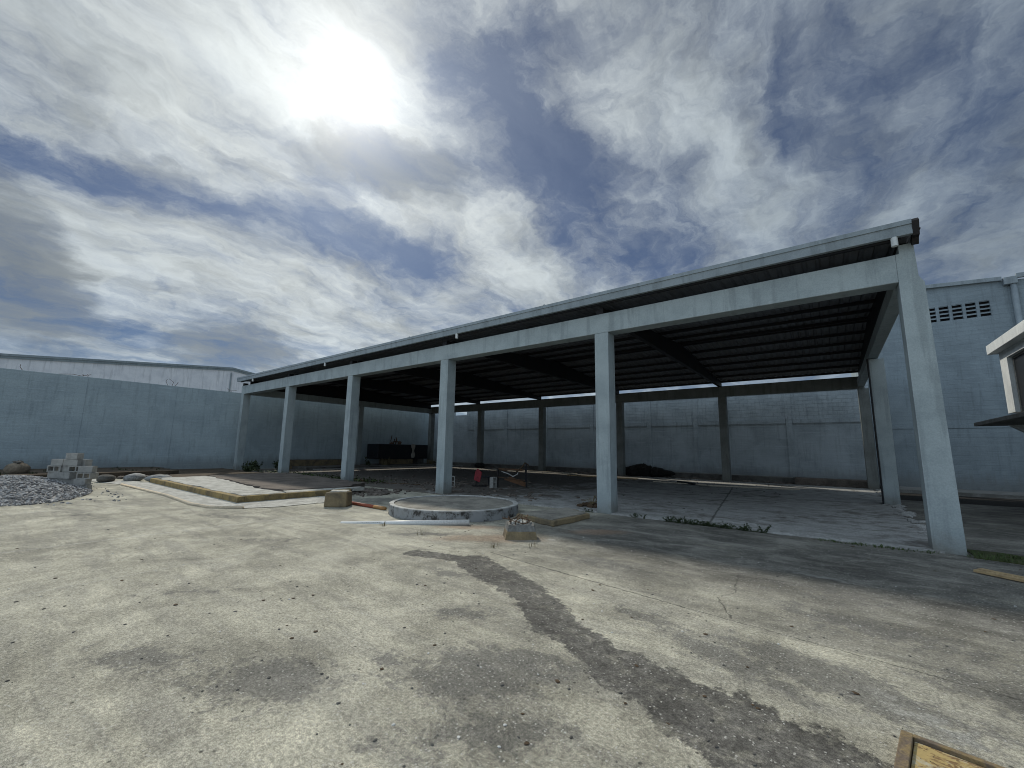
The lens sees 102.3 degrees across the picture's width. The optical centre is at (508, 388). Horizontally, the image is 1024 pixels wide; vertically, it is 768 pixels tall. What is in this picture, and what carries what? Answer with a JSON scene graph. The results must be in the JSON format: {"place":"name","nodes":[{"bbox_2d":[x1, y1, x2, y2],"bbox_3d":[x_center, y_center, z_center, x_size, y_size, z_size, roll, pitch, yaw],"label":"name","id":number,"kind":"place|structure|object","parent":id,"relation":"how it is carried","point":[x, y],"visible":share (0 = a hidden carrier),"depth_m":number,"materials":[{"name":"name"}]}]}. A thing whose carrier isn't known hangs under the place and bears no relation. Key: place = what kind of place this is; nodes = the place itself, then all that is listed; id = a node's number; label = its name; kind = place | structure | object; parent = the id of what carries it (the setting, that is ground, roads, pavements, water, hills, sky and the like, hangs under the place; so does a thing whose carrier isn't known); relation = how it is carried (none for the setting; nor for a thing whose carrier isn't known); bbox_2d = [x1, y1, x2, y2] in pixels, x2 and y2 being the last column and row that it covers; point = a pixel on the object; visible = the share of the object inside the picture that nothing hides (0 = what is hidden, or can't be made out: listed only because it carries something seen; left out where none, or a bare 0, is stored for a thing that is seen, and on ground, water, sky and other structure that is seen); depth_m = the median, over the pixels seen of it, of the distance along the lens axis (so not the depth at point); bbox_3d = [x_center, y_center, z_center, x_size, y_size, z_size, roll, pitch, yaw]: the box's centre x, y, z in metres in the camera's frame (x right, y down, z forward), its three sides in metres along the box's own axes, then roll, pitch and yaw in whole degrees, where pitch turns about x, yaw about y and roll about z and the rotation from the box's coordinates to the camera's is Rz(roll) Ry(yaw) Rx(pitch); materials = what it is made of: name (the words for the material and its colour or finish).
{"place":"outdoors","nodes":[
{"label":"outdoors","id":0,"kind":"place"},
{"bbox_2d":[0,353,254,392],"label":"white warehouse","id":1,"kind":"structure","parent":0,"point":[217,378],"depth_m":30.38,"materials":[{"name":"paint"}]},
{"bbox_2d":[380,457,390,464],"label":"dry grass","id":2,"kind":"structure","parent":0,"point":[383,462],"depth_m":31.83,"materials":[{"name":"brown plant"}]},
{"bbox_2d":[490,477,496,487],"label":"concrete block","id":3,"kind":"object","parent":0,"point":[493,482],"depth_m":16.14,"materials":[{"name":"grey concrete"}]},
{"bbox_2d":[0,468,1023,767],"bbox_3d":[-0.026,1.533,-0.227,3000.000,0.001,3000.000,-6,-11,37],"label":"ground","id":4,"kind":"structure","parent":0,"point":[92,690],"depth_m":3.35,"materials":[{"name":"concrete"}]},
{"bbox_2d":[0,475,126,505],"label":"gravel pile","id":5,"kind":"object","parent":4,"relation":"on","point":[17,490],"visible":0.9,"depth_m":11.40,"materials":[{"name":"gravel"}]},
{"bbox_2d":[59,478,75,483],"bbox_3d":[-14.343,3.049,13.471,0.420,0.200,0.200,2,-8,-8],"label":"concrete block","id":6,"kind":"object","parent":5,"relation":"on","point":[70,481],"depth_m":13.38,"materials":[{"name":"grey concrete"}]},
{"bbox_2d":[57,472,63,478],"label":"concrete block","id":7,"kind":"object","parent":6,"relation":"on","point":[60,475],"depth_m":13.34,"materials":[{"name":"grey concrete"}]},
{"bbox_2d":[58,466,74,471],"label":"concrete block","id":8,"kind":"object","parent":7,"relation":"on","point":[64,468],"depth_m":13.54,"materials":[{"name":"grey concrete"}]},
{"bbox_2d":[63,472,78,478],"bbox_3d":[-14.256,2.853,13.530,0.200,0.200,0.420,0,-8,6],"label":"concrete block","id":9,"kind":"object","parent":6,"relation":"on","point":[69,475],"depth_m":13.35,"materials":[{"name":"grey concrete"}]},
{"bbox_2d":[67,466,77,471],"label":"concrete block","id":10,"kind":"object","parent":9,"relation":"on","point":[70,468],"depth_m":13.51,"materials":[{"name":"grey concrete"}]},
{"bbox_2d":[63,459,82,465],"bbox_3d":[-14.361,2.448,13.610,0.420,0.200,0.200,2,-8,-6],"label":"concrete block","id":11,"kind":"object","parent":10,"relation":"on","point":[72,462],"depth_m":13.52,"materials":[{"name":"grey concrete"}]},
{"bbox_2d":[65,453,83,458],"bbox_3d":[-14.358,2.248,13.660,0.420,0.200,0.200,0,-8,5],"label":"concrete block","id":12,"kind":"object","parent":11,"relation":"on","point":[74,455],"depth_m":13.57,"materials":[{"name":"grey concrete"}]},
{"bbox_2d":[82,459,92,465],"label":"concrete block","id":13,"kind":"object","parent":10,"relation":"on","point":[85,462],"depth_m":13.74,"materials":[{"name":"grey concrete"}]},
{"bbox_2d":[79,484,91,489],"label":"concrete block","id":14,"kind":"object","parent":5,"relation":"on","point":[88,486],"depth_m":13.38,"materials":[{"name":"grey concrete"}]},
{"bbox_2d":[73,479,91,485],"bbox_3d":[-13.864,3.050,13.421,0.420,0.200,0.200,0,-8,6],"label":"concrete block","id":15,"kind":"object","parent":14,"relation":"on","point":[83,482],"depth_m":13.33,"materials":[{"name":"grey concrete"}]},
{"bbox_2d":[76,472,95,478],"bbox_3d":[-13.777,2.849,13.451,0.420,0.200,0.200,2,-8,-5],"label":"concrete block","id":16,"kind":"object","parent":15,"relation":"on","point":[85,475],"depth_m":13.41,"materials":[{"name":"grey concrete"}]},
{"bbox_2d":[78,466,97,471],"bbox_3d":[-13.801,2.653,13.531,0.420,0.200,0.200,2,-8,-7],"label":"concrete block","id":17,"kind":"object","parent":16,"relation":"on","point":[87,468],"depth_m":13.44,"materials":[{"name":"grey concrete"}]},
{"bbox_2d":[0,467,178,477],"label":"earth terrace","id":18,"kind":"structure","parent":4,"relation":"on","point":[115,471],"depth_m":19.19,"materials":[{"name":"brown soil"}]},
{"bbox_2d":[3,460,30,473],"bbox_3d":[-19.720,3.213,16.558,0.642,0.650,0.719,-6,-11,37],"label":"boulder","id":19,"kind":"object","parent":18,"relation":"on","point":[18,467],"visible":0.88,"depth_m":16.41,"materials":[{"name":"stone"}]},
{"bbox_2d":[0,467,159,474],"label":"terrace grass","id":20,"kind":"structure","parent":18,"relation":"on","point":[32,472],"depth_m":19.33,"materials":[{"name":"green plant"}]},
{"bbox_2d":[96,474,115,481],"bbox_3d":[-15.972,3.596,16.395,0.551,0.340,0.839,5,-9,-25],"label":"cement bag","id":21,"kind":"object","parent":4,"relation":"on","point":[105,478],"visible":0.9,"depth_m":16.13,"materials":[{"name":"fabric"}]},
{"bbox_2d":[123,473,145,480],"bbox_3d":[-15.293,3.645,16.864,0.594,0.362,0.906,2,-8,-6],"label":"cement bag","id":22,"kind":"object","parent":4,"relation":"on","point":[135,477],"visible":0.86,"depth_m":16.65,"materials":[{"name":"grey paper"}]},
{"bbox_2d":[116,474,168,478],"bbox_3d":[-18.622,3.555,15.915,1.262,0.227,9.140,-6,-11,37],"label":"terrace rubble","id":23,"kind":"object","parent":4,"relation":"on","point":[119,477],"visible":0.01,"depth_m":18.01,"materials":[{"name":"grey stone"}]},
{"bbox_2d":[143,475,171,481],"bbox_3d":[-14.347,3.696,16.918,1.008,0.291,0.583,4,-9,-22],"label":"cement bag","id":24,"kind":"object","parent":4,"relation":"on","point":[147,478],"visible":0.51,"depth_m":16.72,"materials":[{"name":"grey paper"}]},
{"bbox_2d":[120,483,243,508],"bbox_3d":[-10.547,3.216,12.483,9.450,0.078,0.580,-5,-10,33],"label":"apron lip","id":25,"kind":"object","parent":4,"relation":"on","point":[188,502],"visible":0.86,"depth_m":10.94,"materials":[{"name":"grey concrete"}]},
{"bbox_2d":[92,479,324,507],"bbox_3d":[-11.577,3.334,13.483,13.600,0.038,3.022,-2,-9,22],"label":"mortar apron","id":26,"kind":"object","parent":4,"relation":"on","point":[194,497],"visible":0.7,"depth_m":11.62,"materials":[{"name":"grey concrete"}]},
{"bbox_2d":[169,468,258,476],"bbox_3d":[-16.005,4.440,21.397,8.176,0.140,4.897,-6,-11,37],"label":"earth strip","id":27,"kind":"object","parent":4,"relation":"on","point":[199,472],"visible":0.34,"depth_m":21.73,"materials":[{"name":"brown soil"}]},
{"bbox_2d":[241,465,253,471],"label":"shrub","id":28,"kind":"object","parent":27,"relation":"on","point":[248,468],"visible":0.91,"depth_m":22.86,"materials":[{"name":"green plant"}]},
{"bbox_2d":[0,364,428,468],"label":"boundary wall","id":29,"kind":"structure","parent":4,"relation":"on","point":[46,419],"depth_m":23.30,"materials":[{"name":"paint"}]},
{"bbox_2d":[150,472,364,502],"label":"raised platform","id":30,"kind":"structure","parent":4,"relation":"on","point":[238,488],"depth_m":13.82,"materials":[{"name":"concrete"}]},
{"bbox_2d":[324,490,351,506],"bbox_3d":[-4.457,2.898,10.867,0.578,0.396,0.540,1,-8,2],"label":"concrete stump","id":31,"kind":"object","parent":4,"relation":"on","point":[338,498],"visible":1,"depth_m":10.63,"materials":[{"name":"beige concrete"}]},
{"bbox_2d":[352,501,386,509],"bbox_3d":[-3.849,3.070,10.876,2.021,0.090,0.096,-6,-11,38],"label":"steel pipe","id":32,"kind":"object","parent":4,"relation":"on","point":[370,506],"visible":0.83,"depth_m":10.62,"materials":[{"name":"metal"}]},
{"bbox_2d":[352,487,410,496],"bbox_3d":[-4.894,3.556,14.164,2.658,0.172,2.531,9,-11,-43],"label":"platform rubble","id":33,"kind":"object","parent":4,"relation":"on","point":[372,491],"visible":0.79,"depth_m":13.98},
{"bbox_2d":[340,520,469,524],"bbox_3d":[-2.114,2.767,8.449,2.638,0.196,0.112,1,-8,1],"label":"plastic pipe","id":34,"kind":"object","parent":4,"relation":"on","point":[436,522],"visible":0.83,"depth_m":8.40,"materials":[{"name":"plastic"}]},
{"bbox_2d":[388,495,517,521],"bbox_3d":[-1.332,2.938,10.234,3.159,0.237,3.162,-6,-11,37],"label":"cistern cover","id":35,"kind":"object","parent":4,"relation":"on","point":[474,508],"visible":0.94,"depth_m":9.42,"materials":[{"name":"paint"}]},
{"bbox_2d":[5,520,1014,767],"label":"grit","id":36,"kind":"object","parent":4,"relation":"on","point":[491,648],"visible":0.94,"depth_m":2.83,"materials":[{"name":"stone"}]},
{"bbox_2d":[9,527,1016,747],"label":"stone chips","id":37,"kind":"object","parent":4,"relation":"on","point":[458,736],"visible":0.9,"depth_m":3.14,"materials":[{"name":"grey stone"}]},
{"bbox_2d":[15,518,1020,764],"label":"dead leaves","id":38,"kind":"object","parent":4,"relation":"on","point":[558,681],"visible":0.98,"depth_m":3.26,"materials":[{"name":"brown plant"}]},
{"bbox_2d":[502,514,536,539],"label":"broken pier","id":39,"kind":"structure","parent":4,"relation":"on","point":[521,528],"depth_m":7.22,"materials":[{"name":"concrete"}]},
{"bbox_2d":[517,507,589,526],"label":"cover slab","id":40,"kind":"structure","parent":4,"relation":"on","point":[557,517],"depth_m":9.07,"materials":[{"name":"concrete"}]},
{"bbox_2d":[251,466,944,553],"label":"floor slab","id":41,"kind":"structure","parent":4,"relation":"on","point":[854,515],"depth_m":13.15,"materials":[{"name":"concrete"}]},
{"bbox_2d":[242,460,262,470],"bbox_3d":[-15.088,4.561,24.468,2.077,0.672,0.768,-6,-11,37],"label":"shrub","id":42,"kind":"object","parent":41,"relation":"on","point":[255,465],"visible":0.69,"depth_m":24.23,"materials":[{"name":"green plant"}]},
{"bbox_2d":[272,460,278,469],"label":"shrub","id":43,"kind":"object","parent":41,"relation":"on","point":[276,464],"visible":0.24,"depth_m":25.77,"materials":[{"name":"green plant"}]},
{"bbox_2d":[289,459,341,468],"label":"wall","id":44,"kind":"structure","parent":41,"relation":"on","point":[308,462],"depth_m":28.55,"materials":[{"name":"concrete"}]},
{"bbox_2d":[239,469,395,482],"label":"leaf litter","id":45,"kind":"object","parent":41,"relation":"on","point":[354,479],"visible":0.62,"depth_m":19.53,"materials":[{"name":"brown plant"}]},
{"bbox_2d":[292,463,452,469],"bbox_3d":[-10.211,6.094,32.295,3.666,0.250,13.077,-6,-11,37],"label":"step ledge","id":46,"kind":"object","parent":41,"relation":"on","point":[339,466],"visible":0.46,"depth_m":29.91,"materials":[{"name":"concrete"}]},
{"bbox_2d":[367,436,427,463],"bbox_3d":[-9.178,5.140,34.541,1.500,2.329,5.050,-6,-11,37],"label":"water tank","id":47,"kind":"object","parent":46,"relation":"on","point":[399,453],"visible":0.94,"depth_m":33.67,"materials":[{"name":"paint"}]},
{"bbox_2d":[411,444,414,457],"bbox_3d":[-8.005,5.283,34.722,0.128,1.204,0.492,-6,-11,37],"label":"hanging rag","id":48,"kind":"object","parent":47,"relation":"hanging from","point":[413,452],"visible":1,"depth_m":34.72,"materials":[{"name":"fabric"}]},
{"bbox_2d":[313,465,462,470],"bbox_3d":[-8.214,5.986,30.989,1.282,0.150,12.600,-6,-11,37],"label":"step ledge","id":49,"kind":"object","parent":41,"relation":"on","point":[326,469],"visible":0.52,"depth_m":29.52,"materials":[{"name":"grey concrete"}]},
{"bbox_2d":[360,475,585,500],"bbox_3d":[-2.908,4.204,18.527,15.748,0.110,5.747,-6,-11,37],"label":"floor rubble","id":50,"kind":"object","parent":41,"relation":"on","point":[483,494],"visible":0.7,"depth_m":16.16,"materials":[{"name":"grey stone"}]},
{"bbox_2d":[473,469,489,486],"bbox_3d":[-1.103,3.663,16.960,0.800,0.714,0.528,1,-8,0],"label":"chair","id":51,"kind":"object","parent":41,"relation":"on","point":[478,476],"visible":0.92,"depth_m":16.78,"materials":[{"name":"red plastic"}]},
{"bbox_2d":[497,462,528,487],"bbox_3d":[0.197,3.537,16.986,1.291,1.010,0.644,1,-8,0],"label":"desk frame","id":52,"kind":"object","parent":41,"relation":"on","point":[517,481],"visible":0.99,"depth_m":16.70,"materials":[{"name":"wood"}]},
{"bbox_2d":[493,469,577,473],"bbox_3d":[1.623,5.770,28.682,7.203,0.060,0.160,-6,-11,39],"label":"plank","id":53,"kind":"object","parent":41,"relation":"on","point":[546,472],"visible":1,"depth_m":27.70,"materials":[{"name":"brown wood"}]},
{"bbox_2d":[320,467,789,515],"bbox_3d":[1.026,4.693,21.314,22.056,0.049,14.735,-6,-11,37],"label":"floor debris","id":54,"kind":"object","parent":41,"relation":"on","point":[559,478],"visible":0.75,"depth_m":21.31,"materials":[{"name":"stone"}]},
{"bbox_2d":[577,495,596,507],"bbox_3d":[2.360,3.137,11.354,0.806,0.356,0.702,-6,-11,37],"label":"weed","id":55,"kind":"object","parent":41,"relation":"on","point":[591,504],"visible":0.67,"depth_m":11.30,"materials":[{"name":"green plant"}]},
{"bbox_2d":[233,217,967,555],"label":"open shed","id":56,"kind":"structure","parent":41,"relation":"on","point":[834,305],"depth_m":14.09,"materials":[{"name":"paint"}]},
{"bbox_2d":[567,475,636,479],"bbox_3d":[5.314,5.112,23.775,4.301,0.050,0.140,-5,-10,36],"label":"plank","id":57,"kind":"object","parent":41,"relation":"on","point":[596,476],"visible":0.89,"depth_m":23.97,"materials":[{"name":"brown wood"}]},
{"bbox_2d":[617,463,674,476],"bbox_3d":[8.486,5.254,25.809,3.786,1.115,1.169,-6,-11,37],"label":"soil mound","id":58,"kind":"object","parent":41,"relation":"on","point":[643,469],"visible":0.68,"depth_m":25.38,"materials":[{"name":"black soil"}]},
{"bbox_2d":[471,466,858,487],"bbox_3d":[6.860,5.661,27.104,25.118,0.227,1.024,-6,-11,37],"label":"rubble","id":59,"kind":"object","parent":41,"relation":"on","point":[854,486],"visible":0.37,"depth_m":23.32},
{"bbox_2d":[653,481,706,485],"bbox_3d":[8.314,4.621,20.089,2.617,0.045,0.080,-7,-12,44],"label":"plank","id":60,"kind":"object","parent":41,"relation":"on","point":[678,483],"visible":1,"depth_m":20.17,"materials":[{"name":"brown wood"}]},
{"bbox_2d":[677,481,695,484],"bbox_3d":[8.613,4.583,19.989,0.120,0.100,1.345,2,-9,-10],"label":"plank","id":61,"kind":"object","parent":41,"relation":"on","point":[690,483],"visible":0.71,"depth_m":19.76,"materials":[{"name":"paint"}]},
{"bbox_2d":[708,485,799,489],"bbox_3d":[10.840,4.396,18.302,3.530,0.050,0.100,-2,-9,22],"label":"plank","id":62,"kind":"object","parent":41,"relation":"on","point":[755,487],"visible":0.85,"depth_m":18.22,"materials":[{"name":"brown wood"}]},
{"bbox_2d":[629,513,646,518],"bbox_3d":[3.070,2.992,9.728,0.413,0.140,0.184,-6,-11,37],"label":"weed","id":63,"kind":"object","parent":4,"relation":"on","point":[634,514],"visible":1,"depth_m":9.69,"materials":[{"name":"green plant"}]},
{"bbox_2d":[433,380,867,487],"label":"wall","id":64,"kind":"structure","parent":4,"relation":"on","point":[810,438],"depth_m":24.83,"materials":[{"name":"paint"}]},
{"bbox_2d":[663,516,680,521],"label":"weed","id":65,"kind":"object","parent":4,"relation":"on","point":[671,519],"visible":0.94,"depth_m":9.26,"materials":[{"name":"green plant"}]},
{"bbox_2d":[672,516,694,524],"bbox_3d":[3.834,2.899,9.077,0.493,0.159,0.229,-3,-9,23],"label":"weed","id":66,"kind":"object","parent":4,"relation":"on","point":[684,522],"visible":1,"depth_m":9.05,"materials":[{"name":"green plant"}]},
{"bbox_2d":[690,519,715,525],"bbox_3d":[4.173,2.874,8.838,0.517,0.150,0.211,-6,-11,37],"label":"weed","id":67,"kind":"object","parent":4,"relation":"on","point":[700,522],"visible":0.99,"depth_m":8.85,"materials":[{"name":"green plant"}]},
{"bbox_2d":[705,521,729,528],"bbox_3d":[4.405,2.851,8.646,0.515,0.147,0.205,-6,-11,37],"label":"weed","id":68,"kind":"object","parent":4,"relation":"on","point":[717,525],"visible":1,"depth_m":8.66,"materials":[{"name":"green plant"}]},
{"bbox_2d":[725,524,745,530],"bbox_3d":[4.654,2.844,8.426,0.439,0.106,0.150,-4,-10,32],"label":"weed","id":69,"kind":"object","parent":4,"relation":"on","point":[741,527],"visible":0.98,"depth_m":8.44,"materials":[{"name":"green plant"}]},
{"bbox_2d":[744,523,770,533],"bbox_3d":[4.948,2.780,8.213,0.523,0.178,0.176,-6,-11,37],"label":"weed","id":70,"kind":"object","parent":4,"relation":"on","point":[757,530],"visible":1,"depth_m":8.18,"materials":[{"name":"green plant"}]},
{"bbox_2d":[871,489,926,536],"bbox_3d":[11.934,3.621,12.681,0.730,0.113,14.770,-6,-11,37],"label":"broken edge","id":71,"kind":"object","parent":4,"relation":"on","point":[899,508],"visible":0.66,"depth_m":10.63,"materials":[{"name":"concrete"}]},
{"bbox_2d":[817,538,1023,563],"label":"grass","id":72,"kind":"structure","parent":4,"relation":"on","point":[929,551],"depth_m":6.59,"materials":[{"name":"green plant"}]},
{"bbox_2d":[851,272,1023,499],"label":"warehouse","id":73,"kind":"structure","parent":4,"relation":"on","point":[971,320],"depth_m":18.44,"materials":[{"name":"paint"}]},
{"bbox_2d":[894,730,1004,767],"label":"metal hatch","id":74,"kind":"object","parent":4,"relation":"on","point":[915,751],"visible":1,"depth_m":2.09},
{"bbox_2d":[900,493,1023,506],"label":"dirt strip","id":75,"kind":"object","parent":4,"relation":"on","point":[978,500],"visible":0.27,"depth_m":14.84,"materials":[{"name":"black soil"}]},
{"bbox_2d":[967,549,1023,564],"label":"moss patch","id":76,"kind":"object","parent":4,"relation":"on","point":[984,556],"visible":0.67,"depth_m":6.46,"materials":[{"name":"green plant"}]},
{"bbox_2d":[973,568,1023,581],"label":"wood board","id":77,"kind":"object","parent":4,"relation":"on","point":[1001,574],"visible":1,"depth_m":5.38,"materials":[{"name":"brown wood"}]},
{"bbox_2d":[974,320,1023,432],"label":"annex","id":78,"kind":"object","parent":4,"relation":"on","point":[1008,347],"visible":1,"depth_m":12.46,"materials":[{"name":"paint"}]},
{"bbox_2d":[1012,351,1023,410],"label":"window frame","id":79,"kind":"structure","parent":78,"relation":"in","point":[1018,360],"depth_m":12.35,"materials":[{"name":"grey metal"}]},
{"bbox_2d":[0,0,1023,414],"label":"sky","id":80,"kind":"structure","parent":0,"point":[254,186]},
{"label":"concrete block","id":81,"kind":"object","parent":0,"visible":0},
{"bbox_2d":[47,472,57,477],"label":"concrete block","id":82,"kind":"object","parent":81,"relation":"on","point":[51,474],"depth_m":13.47,"materials":[{"name":"grey concrete"}]},
{"bbox_2d":[46,465,62,471],"bbox_3d":[-14.872,2.642,13.580,0.420,0.200,0.200,1,-8,-3],"label":"concrete block","id":83,"kind":"object","parent":82,"relation":"on","point":[52,468],"depth_m":13.50,"materials":[{"name":"grey concrete"}]},
{"bbox_2d":[51,459,63,464],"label":"concrete block","id":84,"kind":"object","parent":83,"relation":"on","point":[57,461],"depth_m":13.56,"materials":[{"name":"grey concrete"}]}
]}

